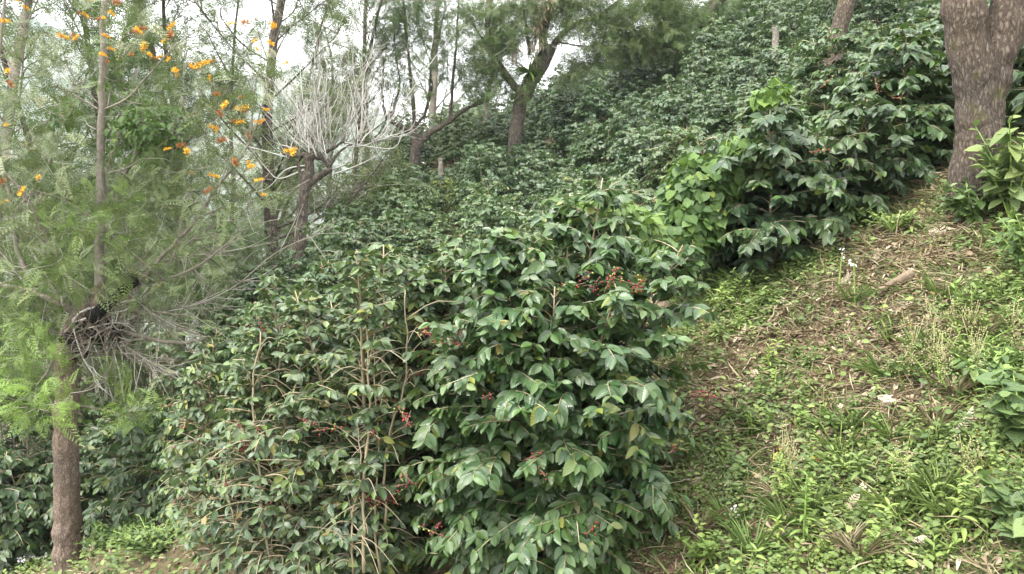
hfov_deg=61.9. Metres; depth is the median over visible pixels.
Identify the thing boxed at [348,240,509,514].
coffee bush
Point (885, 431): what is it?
grass tuft
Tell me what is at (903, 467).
tall weed
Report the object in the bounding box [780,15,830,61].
coffee bush
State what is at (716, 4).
shade tree
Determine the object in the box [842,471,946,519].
grass tuft
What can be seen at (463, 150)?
coffee bush
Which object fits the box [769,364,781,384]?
tall weed
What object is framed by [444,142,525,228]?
coffee bush
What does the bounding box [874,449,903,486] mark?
tall weed
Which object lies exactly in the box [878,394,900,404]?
dry frond
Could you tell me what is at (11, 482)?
coffee bush
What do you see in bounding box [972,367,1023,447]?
broad leaved shrub
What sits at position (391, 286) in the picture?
coffee bush
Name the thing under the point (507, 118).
coffee bush
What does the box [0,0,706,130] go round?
sky
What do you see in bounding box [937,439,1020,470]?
grass tuft
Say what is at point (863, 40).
coffee bush
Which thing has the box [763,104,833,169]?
coffee bush
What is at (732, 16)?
coffee bush
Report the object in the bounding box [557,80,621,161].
coffee bush
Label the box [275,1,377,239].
feathery tree
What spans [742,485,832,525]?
grass tuft
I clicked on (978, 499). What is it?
grass tuft
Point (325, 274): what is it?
coffee bush
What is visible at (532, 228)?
coffee bush
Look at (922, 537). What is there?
dry frond
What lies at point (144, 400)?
coffee bush
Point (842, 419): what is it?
grass tuft
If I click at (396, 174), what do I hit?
coffee bush
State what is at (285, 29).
feathery tree
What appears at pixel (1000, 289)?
grass tuft
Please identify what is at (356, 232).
coffee bush
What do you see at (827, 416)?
tall weed
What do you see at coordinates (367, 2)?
feathery tree
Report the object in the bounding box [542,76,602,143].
coffee bush
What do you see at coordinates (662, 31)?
leaning tree
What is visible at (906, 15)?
coffee bush
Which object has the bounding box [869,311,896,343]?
tall weed
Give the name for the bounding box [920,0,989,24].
coffee bush
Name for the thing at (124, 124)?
climbing vine
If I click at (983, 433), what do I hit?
ground weeds
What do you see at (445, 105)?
coffee bush
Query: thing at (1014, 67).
coffee bush
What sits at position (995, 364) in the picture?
broad leaved shrub
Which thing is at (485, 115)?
feathery tree
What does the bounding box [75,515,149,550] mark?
leafy weed
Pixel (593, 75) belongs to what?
coffee bush
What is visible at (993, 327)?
grass tuft
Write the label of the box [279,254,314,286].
coffee bush
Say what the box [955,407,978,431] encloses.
dry frond
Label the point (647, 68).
coffee bush
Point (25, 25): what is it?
feathery tree
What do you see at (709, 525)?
grass tuft
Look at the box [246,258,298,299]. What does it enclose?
coffee bush
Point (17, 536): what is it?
coffee bush
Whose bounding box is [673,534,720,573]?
tall weed
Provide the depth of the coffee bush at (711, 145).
8.35 m
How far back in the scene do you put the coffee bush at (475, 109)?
40.82 m
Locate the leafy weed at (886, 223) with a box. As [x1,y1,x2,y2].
[864,208,919,232]
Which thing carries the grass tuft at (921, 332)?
on the hillside ground at (172, 555)
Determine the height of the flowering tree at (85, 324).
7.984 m
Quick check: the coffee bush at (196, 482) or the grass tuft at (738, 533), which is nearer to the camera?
the grass tuft at (738, 533)
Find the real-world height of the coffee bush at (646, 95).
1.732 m
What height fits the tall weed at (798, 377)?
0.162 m
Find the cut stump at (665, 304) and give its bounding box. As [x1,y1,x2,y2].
[648,274,668,327]
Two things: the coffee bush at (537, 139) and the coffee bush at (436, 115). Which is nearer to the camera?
the coffee bush at (537, 139)
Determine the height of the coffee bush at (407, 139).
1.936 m
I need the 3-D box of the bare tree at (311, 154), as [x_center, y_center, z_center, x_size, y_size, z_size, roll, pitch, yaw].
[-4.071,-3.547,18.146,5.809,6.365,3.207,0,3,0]
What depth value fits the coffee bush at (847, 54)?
15.56 m
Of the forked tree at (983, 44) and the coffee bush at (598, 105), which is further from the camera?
the coffee bush at (598, 105)
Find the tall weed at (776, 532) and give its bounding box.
[767,514,790,549]
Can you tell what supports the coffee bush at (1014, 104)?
on the hillside ground at (172, 555)
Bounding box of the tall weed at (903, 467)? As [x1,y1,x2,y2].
[882,418,988,506]
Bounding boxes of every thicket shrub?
[308,184,352,218]
[326,138,416,207]
[428,177,452,188]
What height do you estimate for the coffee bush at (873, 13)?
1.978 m
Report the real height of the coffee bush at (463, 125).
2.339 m
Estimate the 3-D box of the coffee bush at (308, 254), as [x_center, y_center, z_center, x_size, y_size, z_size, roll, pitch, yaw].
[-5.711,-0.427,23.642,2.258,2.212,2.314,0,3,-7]
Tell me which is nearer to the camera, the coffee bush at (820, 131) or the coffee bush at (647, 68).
the coffee bush at (820, 131)
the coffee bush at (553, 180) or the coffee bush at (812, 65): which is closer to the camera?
the coffee bush at (812, 65)
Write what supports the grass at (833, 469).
on the hillside ground at (172, 555)
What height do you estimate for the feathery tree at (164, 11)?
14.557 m
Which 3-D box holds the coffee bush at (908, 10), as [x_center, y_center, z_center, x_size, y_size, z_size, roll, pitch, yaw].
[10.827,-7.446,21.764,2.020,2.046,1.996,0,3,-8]
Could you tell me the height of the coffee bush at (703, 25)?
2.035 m
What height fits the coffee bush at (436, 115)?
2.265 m
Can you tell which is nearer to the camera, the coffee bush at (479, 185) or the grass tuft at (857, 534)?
the grass tuft at (857, 534)
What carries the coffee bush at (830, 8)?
on the hillside ground at (172, 555)
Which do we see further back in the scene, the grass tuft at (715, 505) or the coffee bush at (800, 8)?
the coffee bush at (800, 8)
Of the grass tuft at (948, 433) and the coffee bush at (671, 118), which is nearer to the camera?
the grass tuft at (948, 433)
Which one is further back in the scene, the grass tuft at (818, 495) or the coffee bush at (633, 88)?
the coffee bush at (633, 88)
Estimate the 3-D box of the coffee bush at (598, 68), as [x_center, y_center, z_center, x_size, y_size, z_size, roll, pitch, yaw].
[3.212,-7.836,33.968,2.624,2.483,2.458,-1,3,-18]
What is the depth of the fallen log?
6.53 m
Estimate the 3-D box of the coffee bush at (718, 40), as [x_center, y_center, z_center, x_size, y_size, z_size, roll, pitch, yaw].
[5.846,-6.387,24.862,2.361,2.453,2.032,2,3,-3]
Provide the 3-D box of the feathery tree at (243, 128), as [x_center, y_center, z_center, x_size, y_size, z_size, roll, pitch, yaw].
[-9.502,-3.998,32.993,5.583,11.652,4.902,-1,3,-19]
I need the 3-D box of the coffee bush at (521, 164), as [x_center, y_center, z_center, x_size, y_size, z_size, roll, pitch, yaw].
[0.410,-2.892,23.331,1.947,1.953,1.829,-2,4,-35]
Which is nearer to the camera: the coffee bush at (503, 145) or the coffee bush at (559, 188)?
the coffee bush at (559, 188)
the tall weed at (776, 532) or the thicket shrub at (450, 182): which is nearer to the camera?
the tall weed at (776, 532)
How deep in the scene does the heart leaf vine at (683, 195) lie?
7.56 m
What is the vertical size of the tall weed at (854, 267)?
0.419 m
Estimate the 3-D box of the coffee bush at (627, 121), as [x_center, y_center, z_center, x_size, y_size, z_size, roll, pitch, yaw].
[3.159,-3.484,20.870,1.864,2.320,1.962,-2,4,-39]
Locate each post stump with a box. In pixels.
[438,158,443,188]
[771,26,778,73]
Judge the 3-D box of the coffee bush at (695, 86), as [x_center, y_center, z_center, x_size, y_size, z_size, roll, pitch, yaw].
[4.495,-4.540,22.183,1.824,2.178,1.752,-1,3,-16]
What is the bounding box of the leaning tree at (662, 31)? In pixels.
[441,0,718,165]
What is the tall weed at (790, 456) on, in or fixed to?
on the hillside ground at (172, 555)
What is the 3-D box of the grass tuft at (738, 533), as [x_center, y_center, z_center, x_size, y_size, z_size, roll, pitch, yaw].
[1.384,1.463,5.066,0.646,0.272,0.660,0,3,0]
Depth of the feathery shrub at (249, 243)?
16.88 m
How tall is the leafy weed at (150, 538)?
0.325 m
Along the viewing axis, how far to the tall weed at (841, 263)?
6.81 m
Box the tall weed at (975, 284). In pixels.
[944,278,985,314]
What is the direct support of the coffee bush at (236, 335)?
on the hillside ground at (172, 555)
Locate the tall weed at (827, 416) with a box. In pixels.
[797,402,864,434]
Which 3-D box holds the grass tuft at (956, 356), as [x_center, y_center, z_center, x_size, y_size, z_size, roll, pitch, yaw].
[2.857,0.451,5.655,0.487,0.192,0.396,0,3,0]
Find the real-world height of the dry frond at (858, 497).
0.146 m
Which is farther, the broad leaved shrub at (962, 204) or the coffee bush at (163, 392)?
the coffee bush at (163, 392)
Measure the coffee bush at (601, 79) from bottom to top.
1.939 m
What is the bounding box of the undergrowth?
[0,164,1015,573]
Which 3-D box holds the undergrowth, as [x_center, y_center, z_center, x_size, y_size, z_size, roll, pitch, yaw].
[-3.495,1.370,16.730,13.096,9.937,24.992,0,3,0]
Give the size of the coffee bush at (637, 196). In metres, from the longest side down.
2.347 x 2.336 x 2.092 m
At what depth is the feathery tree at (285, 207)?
29.65 m
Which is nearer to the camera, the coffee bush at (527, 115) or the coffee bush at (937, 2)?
the coffee bush at (937, 2)
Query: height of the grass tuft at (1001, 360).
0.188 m
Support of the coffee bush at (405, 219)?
on the hillside ground at (172, 555)
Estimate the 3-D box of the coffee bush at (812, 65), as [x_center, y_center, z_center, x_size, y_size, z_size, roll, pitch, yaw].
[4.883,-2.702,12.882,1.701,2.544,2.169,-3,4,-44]
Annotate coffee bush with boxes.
[0,412,84,573]
[0,452,51,573]
[9,392,139,539]
[38,409,163,549]
[41,422,144,536]
[96,390,187,527]
[115,389,176,407]
[119,326,239,505]
[124,370,238,527]
[136,389,168,423]
[157,351,247,550]
[159,470,321,573]
[169,297,283,400]
[173,389,413,573]
[205,274,358,573]
[206,334,252,398]
[210,265,297,340]
[223,326,392,442]
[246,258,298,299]
[268,242,473,573]
[277,216,360,294]
[277,258,395,335]
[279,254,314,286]
[280,233,328,281]
[306,202,378,278]
[319,217,409,265]
[319,218,383,256]
[319,268,404,325]
[331,193,386,244]
[332,159,391,216]
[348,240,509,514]
[355,251,429,298]
[365,159,440,233]
[369,178,719,573]
[373,197,439,254]
[377,112,450,166]
[377,181,452,241]
[378,128,438,168]
[379,141,432,192]
[384,168,447,216]
[388,226,443,265]
[391,206,454,242]
[424,109,470,161]
[425,100,463,129]
[426,106,478,164]
[426,230,484,272]
[435,100,468,159]
[439,113,483,160]
[441,138,510,206]
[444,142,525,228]
[448,177,514,237]
[453,186,528,238]
[454,117,507,166]
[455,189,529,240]
[470,104,484,114]
[476,99,531,134]
[478,120,508,160]
[483,119,531,157]
[484,108,536,147]
[485,130,529,179]
[494,146,557,210]
[502,152,586,215]
[502,181,655,302]
[503,126,564,186]
[517,207,549,236]
[520,219,536,234]
[524,94,546,141]
[525,78,567,138]
[525,170,580,210]
[525,176,597,231]
[526,165,591,214]
[538,80,580,137]
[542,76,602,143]
[545,172,653,207]
[546,90,601,152]
[550,65,588,103]
[550,161,649,196]
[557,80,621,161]
[561,119,622,176]
[564,62,611,81]
[564,123,613,173]
[568,66,608,102]
[578,71,612,117]
[597,69,640,118]
[599,55,664,120]
[601,93,663,179]
[607,117,681,197]
[607,124,675,192]
[608,76,661,127]
[626,188,656,210]
[634,125,734,204]
[635,48,671,87]
[636,83,686,127]
[647,41,697,94]
[647,54,686,92]
[649,85,717,146]
[651,69,712,129]
[654,131,767,287]
[672,24,748,86]
[675,41,736,108]
[681,83,745,154]
[683,12,738,63]
[686,0,732,48]
[687,12,726,62]
[694,82,752,141]
[697,57,760,114]
[698,75,855,287]
[717,17,771,70]
[720,47,778,110]
[723,1,746,23]
[723,77,792,133]
[726,0,761,38]
[727,0,811,75]
[740,0,786,34]
[753,12,815,75]
[756,35,821,89]
[759,91,920,244]
[762,0,807,37]
[762,73,834,133]
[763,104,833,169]
[772,0,815,36]
[773,39,822,89]
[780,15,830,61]
[780,23,894,134]
[796,0,822,14]
[797,0,837,40]
[802,22,954,193]
[804,0,888,32]
[810,102,945,184]
[817,20,873,62]
[817,50,870,85]
[822,36,872,66]
[848,0,905,42]
[860,20,1023,161]
[874,0,918,24]
[880,0,936,38]
[888,24,944,58]
[893,7,943,35]
[897,0,927,24]
[909,0,940,24]
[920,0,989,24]
[988,8,1023,114]
[1003,44,1023,132]
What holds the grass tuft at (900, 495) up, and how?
on the hillside ground at (172, 555)
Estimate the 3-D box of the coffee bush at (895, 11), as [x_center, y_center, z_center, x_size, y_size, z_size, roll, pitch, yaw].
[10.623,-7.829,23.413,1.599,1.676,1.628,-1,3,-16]
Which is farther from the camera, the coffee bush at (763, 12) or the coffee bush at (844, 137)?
the coffee bush at (763, 12)
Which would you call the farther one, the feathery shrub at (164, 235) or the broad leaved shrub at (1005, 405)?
the feathery shrub at (164, 235)
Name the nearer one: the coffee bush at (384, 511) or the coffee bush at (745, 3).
the coffee bush at (384, 511)
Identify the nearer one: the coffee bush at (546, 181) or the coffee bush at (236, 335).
the coffee bush at (236, 335)
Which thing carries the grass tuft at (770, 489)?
on the hillside ground at (172, 555)
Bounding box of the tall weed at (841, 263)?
[837,248,844,290]
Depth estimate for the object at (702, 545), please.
5.13 m
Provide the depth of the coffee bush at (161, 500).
8.85 m
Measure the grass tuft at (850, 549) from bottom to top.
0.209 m
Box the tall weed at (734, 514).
[729,504,739,530]
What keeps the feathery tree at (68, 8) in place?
on the hillside ground at (172, 555)
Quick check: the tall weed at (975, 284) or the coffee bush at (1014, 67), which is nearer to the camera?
the tall weed at (975, 284)
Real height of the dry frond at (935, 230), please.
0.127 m
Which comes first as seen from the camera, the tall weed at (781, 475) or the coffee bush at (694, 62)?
the tall weed at (781, 475)
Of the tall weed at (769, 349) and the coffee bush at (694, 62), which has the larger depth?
the coffee bush at (694, 62)
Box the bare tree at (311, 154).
[184,0,455,268]
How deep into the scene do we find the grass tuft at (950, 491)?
4.82 m
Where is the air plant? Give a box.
[509,59,544,82]
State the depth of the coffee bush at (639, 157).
17.44 m
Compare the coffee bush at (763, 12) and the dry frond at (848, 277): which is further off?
the coffee bush at (763, 12)
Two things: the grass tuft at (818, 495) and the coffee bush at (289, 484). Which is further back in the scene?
the coffee bush at (289, 484)
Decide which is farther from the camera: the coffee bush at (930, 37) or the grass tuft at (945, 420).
the coffee bush at (930, 37)
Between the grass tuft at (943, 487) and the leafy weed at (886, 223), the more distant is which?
the leafy weed at (886, 223)
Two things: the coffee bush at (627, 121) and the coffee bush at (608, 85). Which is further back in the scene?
the coffee bush at (608, 85)
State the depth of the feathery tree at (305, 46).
25.07 m
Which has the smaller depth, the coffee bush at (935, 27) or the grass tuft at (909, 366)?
the grass tuft at (909, 366)
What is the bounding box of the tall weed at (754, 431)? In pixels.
[739,405,774,437]
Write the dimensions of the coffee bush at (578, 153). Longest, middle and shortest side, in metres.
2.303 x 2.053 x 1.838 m
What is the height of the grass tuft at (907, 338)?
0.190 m
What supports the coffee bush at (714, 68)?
on the hillside ground at (172, 555)
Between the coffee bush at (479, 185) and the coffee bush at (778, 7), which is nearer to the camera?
the coffee bush at (479, 185)
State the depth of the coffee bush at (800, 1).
29.08 m
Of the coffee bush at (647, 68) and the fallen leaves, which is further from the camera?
the coffee bush at (647, 68)
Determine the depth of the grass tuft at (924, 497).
4.71 m
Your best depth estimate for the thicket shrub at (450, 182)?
26.20 m
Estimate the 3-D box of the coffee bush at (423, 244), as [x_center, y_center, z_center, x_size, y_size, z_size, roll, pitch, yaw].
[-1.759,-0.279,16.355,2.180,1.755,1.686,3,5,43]
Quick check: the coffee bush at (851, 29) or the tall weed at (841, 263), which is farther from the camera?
the coffee bush at (851, 29)
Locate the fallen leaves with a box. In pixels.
[19,234,1023,573]
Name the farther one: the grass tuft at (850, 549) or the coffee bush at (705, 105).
the coffee bush at (705, 105)
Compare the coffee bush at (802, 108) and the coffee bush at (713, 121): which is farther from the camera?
the coffee bush at (713, 121)
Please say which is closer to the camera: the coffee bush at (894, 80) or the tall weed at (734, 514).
the tall weed at (734, 514)
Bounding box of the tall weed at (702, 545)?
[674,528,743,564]
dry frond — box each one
[841,269,852,282]
[848,482,871,507]
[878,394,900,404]
[912,530,934,542]
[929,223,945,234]
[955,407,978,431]
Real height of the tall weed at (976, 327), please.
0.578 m
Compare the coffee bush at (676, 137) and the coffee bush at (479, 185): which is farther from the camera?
the coffee bush at (479, 185)
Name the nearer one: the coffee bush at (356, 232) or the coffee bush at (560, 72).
the coffee bush at (356, 232)
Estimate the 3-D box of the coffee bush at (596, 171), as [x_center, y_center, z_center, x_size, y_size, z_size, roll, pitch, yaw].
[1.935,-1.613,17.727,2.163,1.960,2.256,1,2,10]
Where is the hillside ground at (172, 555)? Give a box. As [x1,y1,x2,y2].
[0,1,1023,573]
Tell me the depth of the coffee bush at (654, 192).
13.13 m
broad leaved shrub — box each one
[939,177,997,224]
[949,344,1016,381]
[964,114,1023,219]
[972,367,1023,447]
[976,469,1023,543]
[985,209,1023,271]
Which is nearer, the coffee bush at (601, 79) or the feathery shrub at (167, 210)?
the feathery shrub at (167, 210)
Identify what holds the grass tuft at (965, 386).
on the hillside ground at (172, 555)
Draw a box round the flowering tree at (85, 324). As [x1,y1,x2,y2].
[0,0,343,573]
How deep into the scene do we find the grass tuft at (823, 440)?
5.43 m
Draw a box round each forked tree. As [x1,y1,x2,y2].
[354,0,517,185]
[939,0,1023,215]
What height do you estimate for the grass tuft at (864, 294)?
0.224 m
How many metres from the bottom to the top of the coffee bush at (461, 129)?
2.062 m
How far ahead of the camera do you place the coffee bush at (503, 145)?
26.35 m
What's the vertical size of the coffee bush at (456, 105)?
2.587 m
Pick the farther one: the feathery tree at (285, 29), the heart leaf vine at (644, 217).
the feathery tree at (285, 29)
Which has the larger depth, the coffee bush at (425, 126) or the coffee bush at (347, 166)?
the coffee bush at (425, 126)
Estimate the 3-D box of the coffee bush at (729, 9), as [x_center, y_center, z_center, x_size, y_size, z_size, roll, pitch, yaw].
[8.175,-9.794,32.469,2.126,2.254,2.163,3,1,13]
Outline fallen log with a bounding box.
[874,269,914,295]
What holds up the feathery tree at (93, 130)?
on the hillside ground at (172, 555)
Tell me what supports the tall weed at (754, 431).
on the hillside ground at (172, 555)
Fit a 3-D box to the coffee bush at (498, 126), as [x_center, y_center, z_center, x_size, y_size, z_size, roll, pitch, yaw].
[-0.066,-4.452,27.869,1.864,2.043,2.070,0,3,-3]
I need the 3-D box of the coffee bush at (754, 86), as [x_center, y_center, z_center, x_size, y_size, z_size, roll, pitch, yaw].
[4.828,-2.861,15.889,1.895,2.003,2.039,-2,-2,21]
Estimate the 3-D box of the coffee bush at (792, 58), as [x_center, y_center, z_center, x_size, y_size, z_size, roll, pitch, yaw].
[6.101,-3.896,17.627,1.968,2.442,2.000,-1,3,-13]
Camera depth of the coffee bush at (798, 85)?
14.43 m
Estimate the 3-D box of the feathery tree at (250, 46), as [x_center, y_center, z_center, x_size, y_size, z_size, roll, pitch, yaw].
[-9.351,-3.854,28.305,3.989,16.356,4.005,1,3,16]
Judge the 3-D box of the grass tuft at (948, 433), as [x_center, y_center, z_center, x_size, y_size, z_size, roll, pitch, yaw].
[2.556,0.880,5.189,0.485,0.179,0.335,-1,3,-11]
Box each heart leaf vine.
[551,198,667,252]
[633,132,768,271]
[749,76,798,112]
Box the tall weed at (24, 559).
[17,552,51,570]
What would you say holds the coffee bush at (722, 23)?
on the hillside ground at (172, 555)
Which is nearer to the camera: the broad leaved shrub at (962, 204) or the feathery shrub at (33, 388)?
the broad leaved shrub at (962, 204)
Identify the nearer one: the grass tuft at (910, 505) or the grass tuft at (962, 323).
the grass tuft at (910, 505)
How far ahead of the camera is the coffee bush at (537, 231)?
12.73 m
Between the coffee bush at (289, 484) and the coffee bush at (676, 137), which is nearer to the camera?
the coffee bush at (289, 484)
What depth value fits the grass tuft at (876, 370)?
5.83 m
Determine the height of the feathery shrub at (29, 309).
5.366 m
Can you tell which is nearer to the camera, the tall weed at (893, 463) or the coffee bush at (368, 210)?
the tall weed at (893, 463)
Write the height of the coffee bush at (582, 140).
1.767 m
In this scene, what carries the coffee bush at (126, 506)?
on the hillside ground at (172, 555)
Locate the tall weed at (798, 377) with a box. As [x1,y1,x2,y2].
[789,375,806,392]
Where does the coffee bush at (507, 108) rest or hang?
on the hillside ground at (172, 555)
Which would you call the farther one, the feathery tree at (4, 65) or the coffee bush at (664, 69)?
the coffee bush at (664, 69)
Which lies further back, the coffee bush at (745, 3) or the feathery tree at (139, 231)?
the coffee bush at (745, 3)
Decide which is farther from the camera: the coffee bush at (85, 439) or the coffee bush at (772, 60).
the coffee bush at (772, 60)
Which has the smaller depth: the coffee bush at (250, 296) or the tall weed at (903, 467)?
the tall weed at (903, 467)
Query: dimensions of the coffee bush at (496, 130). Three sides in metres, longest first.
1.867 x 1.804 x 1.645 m
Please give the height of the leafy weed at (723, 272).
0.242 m
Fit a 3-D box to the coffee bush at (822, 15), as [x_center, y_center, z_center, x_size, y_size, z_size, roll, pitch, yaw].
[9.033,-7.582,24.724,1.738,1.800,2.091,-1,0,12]
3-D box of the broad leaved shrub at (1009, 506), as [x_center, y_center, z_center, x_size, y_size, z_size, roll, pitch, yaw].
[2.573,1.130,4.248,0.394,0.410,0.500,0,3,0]
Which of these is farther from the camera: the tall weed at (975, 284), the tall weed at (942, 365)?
the tall weed at (975, 284)
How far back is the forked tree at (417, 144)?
26.56 m
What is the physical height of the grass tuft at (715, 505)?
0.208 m
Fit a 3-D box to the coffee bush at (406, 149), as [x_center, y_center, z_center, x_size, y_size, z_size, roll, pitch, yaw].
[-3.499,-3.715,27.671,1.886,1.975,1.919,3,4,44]
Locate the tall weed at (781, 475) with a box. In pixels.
[767,447,821,482]
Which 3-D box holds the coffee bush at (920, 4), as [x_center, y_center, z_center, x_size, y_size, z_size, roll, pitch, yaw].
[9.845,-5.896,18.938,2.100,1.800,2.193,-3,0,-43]
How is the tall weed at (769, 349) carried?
on the hillside ground at (172, 555)
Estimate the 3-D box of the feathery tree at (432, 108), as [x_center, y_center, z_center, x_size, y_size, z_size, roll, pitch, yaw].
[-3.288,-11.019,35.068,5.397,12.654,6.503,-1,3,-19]
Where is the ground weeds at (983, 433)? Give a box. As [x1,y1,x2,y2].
[486,128,1023,573]
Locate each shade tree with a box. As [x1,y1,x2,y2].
[631,0,772,42]
[817,0,855,109]
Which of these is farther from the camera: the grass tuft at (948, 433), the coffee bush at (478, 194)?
the coffee bush at (478, 194)
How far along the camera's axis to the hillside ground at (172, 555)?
6.22 m
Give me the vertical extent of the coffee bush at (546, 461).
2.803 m
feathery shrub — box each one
[0,236,88,538]
[0,348,54,573]
[7,155,116,477]
[28,190,151,492]
[94,153,202,402]
[126,223,238,397]
[184,218,278,351]
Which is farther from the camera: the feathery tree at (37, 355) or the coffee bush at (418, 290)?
the feathery tree at (37, 355)
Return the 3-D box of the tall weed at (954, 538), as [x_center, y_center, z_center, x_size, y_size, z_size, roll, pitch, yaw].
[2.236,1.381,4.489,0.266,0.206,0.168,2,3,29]
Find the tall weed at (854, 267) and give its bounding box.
[848,257,860,308]
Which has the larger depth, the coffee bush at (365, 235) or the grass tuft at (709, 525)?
the coffee bush at (365, 235)
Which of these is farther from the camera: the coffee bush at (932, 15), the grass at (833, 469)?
the coffee bush at (932, 15)
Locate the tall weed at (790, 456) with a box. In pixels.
[766,413,802,504]
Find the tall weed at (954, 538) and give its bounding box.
[910,528,963,568]
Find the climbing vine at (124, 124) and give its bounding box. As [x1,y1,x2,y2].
[43,30,200,206]
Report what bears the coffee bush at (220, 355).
on the hillside ground at (172, 555)
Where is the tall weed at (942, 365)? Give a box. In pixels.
[888,303,992,394]
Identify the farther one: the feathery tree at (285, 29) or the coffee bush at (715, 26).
the coffee bush at (715, 26)
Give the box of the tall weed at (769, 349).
[762,342,776,371]
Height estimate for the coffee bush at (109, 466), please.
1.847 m
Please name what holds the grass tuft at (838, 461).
on the hillside ground at (172, 555)
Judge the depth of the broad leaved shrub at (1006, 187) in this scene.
6.62 m
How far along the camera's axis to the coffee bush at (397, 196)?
20.31 m
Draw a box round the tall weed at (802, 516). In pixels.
[787,471,819,541]
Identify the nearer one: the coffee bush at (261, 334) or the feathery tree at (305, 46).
the coffee bush at (261, 334)
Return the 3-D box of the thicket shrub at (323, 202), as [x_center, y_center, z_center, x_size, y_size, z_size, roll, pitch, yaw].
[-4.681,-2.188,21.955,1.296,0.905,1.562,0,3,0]
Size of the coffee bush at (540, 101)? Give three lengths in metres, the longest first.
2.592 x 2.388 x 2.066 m
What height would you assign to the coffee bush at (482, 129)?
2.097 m
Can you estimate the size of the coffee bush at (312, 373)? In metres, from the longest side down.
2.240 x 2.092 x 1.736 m
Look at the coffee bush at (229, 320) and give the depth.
14.23 m
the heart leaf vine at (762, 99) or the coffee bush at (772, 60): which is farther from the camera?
the coffee bush at (772, 60)
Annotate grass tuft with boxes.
[650,490,736,533]
[697,509,810,558]
[699,491,771,525]
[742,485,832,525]
[746,475,814,503]
[767,471,863,509]
[797,417,882,454]
[806,393,891,431]
[808,445,887,472]
[809,516,904,560]
[813,513,868,547]
[827,278,894,303]
[833,348,910,380]
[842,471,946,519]
[854,405,922,439]
[874,474,945,505]
[884,324,946,349]
[885,418,968,445]
[888,455,969,496]
[890,357,946,379]
[894,466,970,500]
[900,398,966,427]
[902,475,972,518]
[902,490,990,526]
[908,323,953,344]
[909,343,982,369]
[910,272,969,297]
[910,367,980,394]
[935,304,1007,332]
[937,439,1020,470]
[939,475,1009,514]
[941,310,1011,337]
[977,339,1023,364]
[981,280,1023,300]
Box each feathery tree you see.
[0,0,128,462]
[0,0,131,454]
[0,0,185,441]
[1,210,110,523]
[3,0,189,400]
[8,95,195,439]
[18,0,225,404]
[83,0,290,390]
[107,0,302,358]
[146,0,441,275]
[153,0,288,333]
[191,44,325,259]
[215,0,355,266]
[219,63,359,305]
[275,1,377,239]
[324,0,414,186]
[325,0,420,192]
[380,0,477,161]
[441,0,529,125]
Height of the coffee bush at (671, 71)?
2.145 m
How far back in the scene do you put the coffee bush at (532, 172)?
21.81 m
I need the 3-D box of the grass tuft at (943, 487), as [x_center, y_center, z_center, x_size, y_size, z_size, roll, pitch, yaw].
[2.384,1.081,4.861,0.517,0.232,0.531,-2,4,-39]
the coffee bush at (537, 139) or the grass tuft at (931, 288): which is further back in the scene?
the coffee bush at (537, 139)
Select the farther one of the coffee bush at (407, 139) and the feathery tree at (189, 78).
the coffee bush at (407, 139)
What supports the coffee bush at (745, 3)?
on the hillside ground at (172, 555)
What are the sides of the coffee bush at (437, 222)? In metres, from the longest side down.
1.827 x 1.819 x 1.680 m
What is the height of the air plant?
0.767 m
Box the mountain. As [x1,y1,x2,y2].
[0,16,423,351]
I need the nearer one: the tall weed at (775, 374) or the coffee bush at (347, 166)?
the tall weed at (775, 374)
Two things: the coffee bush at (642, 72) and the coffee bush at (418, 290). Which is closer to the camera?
the coffee bush at (418, 290)
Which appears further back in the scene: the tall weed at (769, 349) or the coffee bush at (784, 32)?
the coffee bush at (784, 32)
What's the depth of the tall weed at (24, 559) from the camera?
10.38 m
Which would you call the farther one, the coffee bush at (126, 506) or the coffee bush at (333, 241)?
the coffee bush at (333, 241)
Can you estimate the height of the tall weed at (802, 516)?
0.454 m
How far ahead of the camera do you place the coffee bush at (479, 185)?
20.59 m
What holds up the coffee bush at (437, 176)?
on the hillside ground at (172, 555)
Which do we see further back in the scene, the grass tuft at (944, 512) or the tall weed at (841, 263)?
the tall weed at (841, 263)
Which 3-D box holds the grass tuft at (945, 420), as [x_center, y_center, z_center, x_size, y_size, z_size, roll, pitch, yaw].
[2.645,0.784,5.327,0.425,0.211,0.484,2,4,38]
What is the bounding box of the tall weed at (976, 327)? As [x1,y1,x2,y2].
[911,281,1023,361]
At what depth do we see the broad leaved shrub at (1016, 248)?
5.96 m
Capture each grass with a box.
[617,127,1023,573]
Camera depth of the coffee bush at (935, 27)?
9.16 m
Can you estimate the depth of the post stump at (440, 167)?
26.18 m
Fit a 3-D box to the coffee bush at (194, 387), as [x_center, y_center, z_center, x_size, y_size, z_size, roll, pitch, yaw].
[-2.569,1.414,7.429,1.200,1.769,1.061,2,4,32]
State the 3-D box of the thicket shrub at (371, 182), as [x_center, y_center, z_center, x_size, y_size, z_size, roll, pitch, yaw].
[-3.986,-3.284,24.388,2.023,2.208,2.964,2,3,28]
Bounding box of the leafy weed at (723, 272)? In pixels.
[705,265,765,288]
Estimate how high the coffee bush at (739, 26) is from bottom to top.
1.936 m
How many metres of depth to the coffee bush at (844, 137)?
7.67 m
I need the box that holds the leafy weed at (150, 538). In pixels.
[106,513,187,554]
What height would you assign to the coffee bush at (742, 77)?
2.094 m

